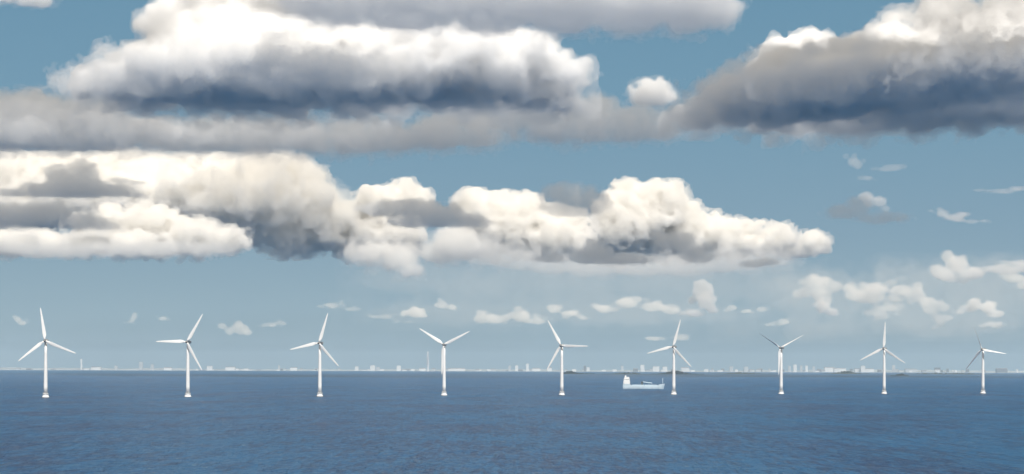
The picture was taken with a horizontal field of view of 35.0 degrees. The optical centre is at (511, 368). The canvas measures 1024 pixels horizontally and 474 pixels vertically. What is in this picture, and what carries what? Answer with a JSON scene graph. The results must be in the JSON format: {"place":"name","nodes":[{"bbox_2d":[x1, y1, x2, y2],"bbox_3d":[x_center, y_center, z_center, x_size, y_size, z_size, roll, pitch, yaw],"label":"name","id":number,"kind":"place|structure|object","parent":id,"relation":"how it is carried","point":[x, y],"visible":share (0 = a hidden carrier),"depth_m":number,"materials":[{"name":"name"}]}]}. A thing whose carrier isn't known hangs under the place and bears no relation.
{"place":"outdoors","nodes":[
{"label":"outdoors","id":0,"kind":"place"},
{"bbox_2d":[0,370,1023,473],"bbox_3d":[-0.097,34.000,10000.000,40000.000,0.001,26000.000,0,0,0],"label":"sea","id":1,"kind":"structure","parent":0,"point":[248,422],"depth_m":1009.10,"materials":[{"name":"liquid"}]},
{"bbox_2d":[18,308,74,397],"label":"wind turbine","id":2,"kind":"object","parent":1,"relation":"in","point":[45,341],"visible":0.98,"depth_m":1825.21,"materials":[{"name":"white metal"}]},
{"bbox_2d":[156,314,202,396],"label":"wind turbine","id":3,"kind":"object","parent":1,"relation":"in","point":[188,393],"visible":0.95,"depth_m":1881.41,"materials":[{"name":"white paint"}]},
{"bbox_2d":[290,313,338,396],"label":"wind turbine","id":4,"kind":"object","parent":1,"relation":"in","point":[319,393],"visible":0.98,"depth_m":1937.82,"materials":[{"name":"white paint"}]},
{"bbox_2d":[419,328,469,395],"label":"wind turbine","id":5,"kind":"object","parent":1,"relation":"in","point":[443,368],"visible":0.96,"depth_m":2039.39,"materials":[{"name":"white paint"}]},
{"bbox_2d":[547,321,586,394],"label":"wind turbine","id":6,"kind":"object","parent":1,"relation":"in","point":[561,346],"visible":0.95,"depth_m":2093.54,"materials":[{"name":"white paint"}]},
{"bbox_2d":[623,375,664,388],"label":"cargo ship","id":7,"kind":"object","parent":1,"relation":"on","point":[626,383],"visible":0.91,"depth_m":2762.46,"materials":[{"name":"white paint"}]},
{"bbox_2d":[647,320,690,394],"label":"wind turbine","id":8,"kind":"object","parent":1,"relation":"in","point":[673,390],"visible":0.96,"depth_m":2168.38,"materials":[{"name":"white paint"}]},
{"bbox_2d":[759,333,802,393],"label":"wind turbine","id":9,"kind":"object","parent":1,"relation":"in","point":[780,367],"visible":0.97,"depth_m":2237.19,"materials":[{"name":"white paint"}]},
{"bbox_2d":[861,323,904,393],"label":"wind turbine","id":10,"kind":"object","parent":1,"relation":"in","point":[884,349],"visible":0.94,"depth_m":2286.43,"materials":[{"name":"white paint"}]},
{"bbox_2d":[966,330,1005,393],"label":"wind turbine","id":11,"kind":"object","parent":1,"relation":"in","point":[982,390],"visible":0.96,"depth_m":2348.80,"materials":[{"name":"white paint"}]},
{"bbox_2d":[0,367,1023,372],"bbox_3d":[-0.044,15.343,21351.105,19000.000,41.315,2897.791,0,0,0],"label":"shore","id":12,"kind":"structure","parent":0,"point":[541,370],"depth_m":21237.07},
{"bbox_2d":[91,367,101,369],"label":"warehouse","id":13,"kind":"structure","parent":12,"relation":"on","point":[96,368],"depth_m":20340.00,"materials":[{"name":"white"}]},
{"bbox_2d":[139,362,142,369],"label":"tower block","id":14,"kind":"structure","parent":12,"relation":"on","point":[140,365],"depth_m":20286.66,"materials":[{"name":"white concrete"}]},
{"bbox_2d":[225,367,235,369],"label":"warehouse","id":15,"kind":"structure","parent":12,"relation":"on","point":[230,368],"depth_m":20340.00,"materials":[{"name":"white"}]},
{"bbox_2d":[370,365,374,370],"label":"tower block","id":16,"kind":"structure","parent":12,"relation":"on","point":[372,367],"depth_m":20422.10,"materials":[{"name":"white concrete"}]},
{"bbox_2d":[427,352,428,370],"bbox_3d":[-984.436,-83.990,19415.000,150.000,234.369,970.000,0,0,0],"label":"tall tower","id":17,"kind":"structure","parent":12,"relation":"on","point":[427,361],"depth_m":18988.90,"materials":[{"name":"white concrete"}]},
{"bbox_2d":[448,368,464,370],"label":"warehouse","id":18,"kind":"structure","parent":12,"relation":"on","point":[456,369],"depth_m":20270.00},
{"bbox_2d":[653,366,658,371],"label":"tower block","id":19,"kind":"structure","parent":12,"relation":"on","point":[655,368],"depth_m":20345.47,"materials":[{"name":"white concrete"}]},
{"bbox_2d":[793,364,796,371],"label":"tower block","id":20,"kind":"structure","parent":12,"relation":"on","point":[794,367],"depth_m":20357.73,"materials":[{"name":"white concrete"}]},
{"bbox_2d":[824,367,833,371],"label":"warehouse","id":21,"kind":"structure","parent":12,"relation":"on","point":[828,369],"depth_m":20410.00,"materials":[{"name":"white"}]},
{"bbox_2d":[833,368,845,371],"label":"warehouse","id":22,"kind":"structure","parent":12,"relation":"on","point":[841,369],"depth_m":20270.00,"materials":[{"name":"white"}]},
{"bbox_2d":[860,366,864,371],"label":"tower block","id":23,"kind":"structure","parent":12,"relation":"on","point":[862,368],"depth_m":20354.39,"materials":[{"name":"white concrete"}]},
{"bbox_2d":[854,368,873,371],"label":"warehouse","id":24,"kind":"structure","parent":12,"relation":"on","point":[866,369],"depth_m":20410.00,"materials":[{"name":"white"}]},
{"bbox_2d":[904,369,916,371],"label":"warehouse","id":25,"kind":"structure","parent":12,"relation":"on","point":[907,370],"depth_m":20340.00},
{"bbox_2d":[995,368,1007,372],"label":"warehouse","id":26,"kind":"structure","parent":12,"relation":"on","point":[1001,370],"depth_m":20270.00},
{"bbox_2d":[0,0,1023,370],"label":"sky","id":27,"kind":"structure","parent":0,"point":[613,174],"materials":[{"name":"blue"}]},
{"bbox_2d":[681,367,688,371],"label":"warehouse","id":28,"kind":"structure","parent":0,"point":[684,369],"depth_m":20271.10,"materials":[{"name":"white"}]},
{"bbox_2d":[966,374,1023,374],"bbox_3d":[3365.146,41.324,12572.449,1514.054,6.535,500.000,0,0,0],"label":"islet","id":29,"kind":"object","parent":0,"point":[995,374],"visible":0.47,"depth_m":12379.44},
{"bbox_2d":[909,373,974,373],"bbox_3d":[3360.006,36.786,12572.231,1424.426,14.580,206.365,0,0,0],"label":"woodland","id":30,"kind":"object","parent":29,"relation":"on","point":[945,373],"visible":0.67,"depth_m":12592.64,"materials":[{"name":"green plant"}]},
{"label":"islet","id":31,"kind":"structure","parent":0,"visible":0},
{"bbox_2d":[563,371,593,373],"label":"woodland","id":32,"kind":"object","parent":31,"relation":"on","point":[574,372],"visible":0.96,"depth_m":10839.16,"materials":[{"name":"grey plant"}]},
{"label":"islet","id":33,"kind":"structure","parent":0,"visible":0},
{"bbox_2d":[655,371,694,373],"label":"woodland","id":34,"kind":"object","parent":33,"relation":"on","point":[681,372],"visible":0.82,"depth_m":10663.93,"materials":[{"name":"grey plant"}]},
{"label":"islet","id":35,"kind":"structure","parent":0,"visible":0},
{"bbox_2d":[823,371,867,373],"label":"woodland","id":36,"kind":"object","parent":35,"relation":"on","point":[845,372],"visible":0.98,"depth_m":12743.00,"materials":[{"name":"grey plant"}]}
]}

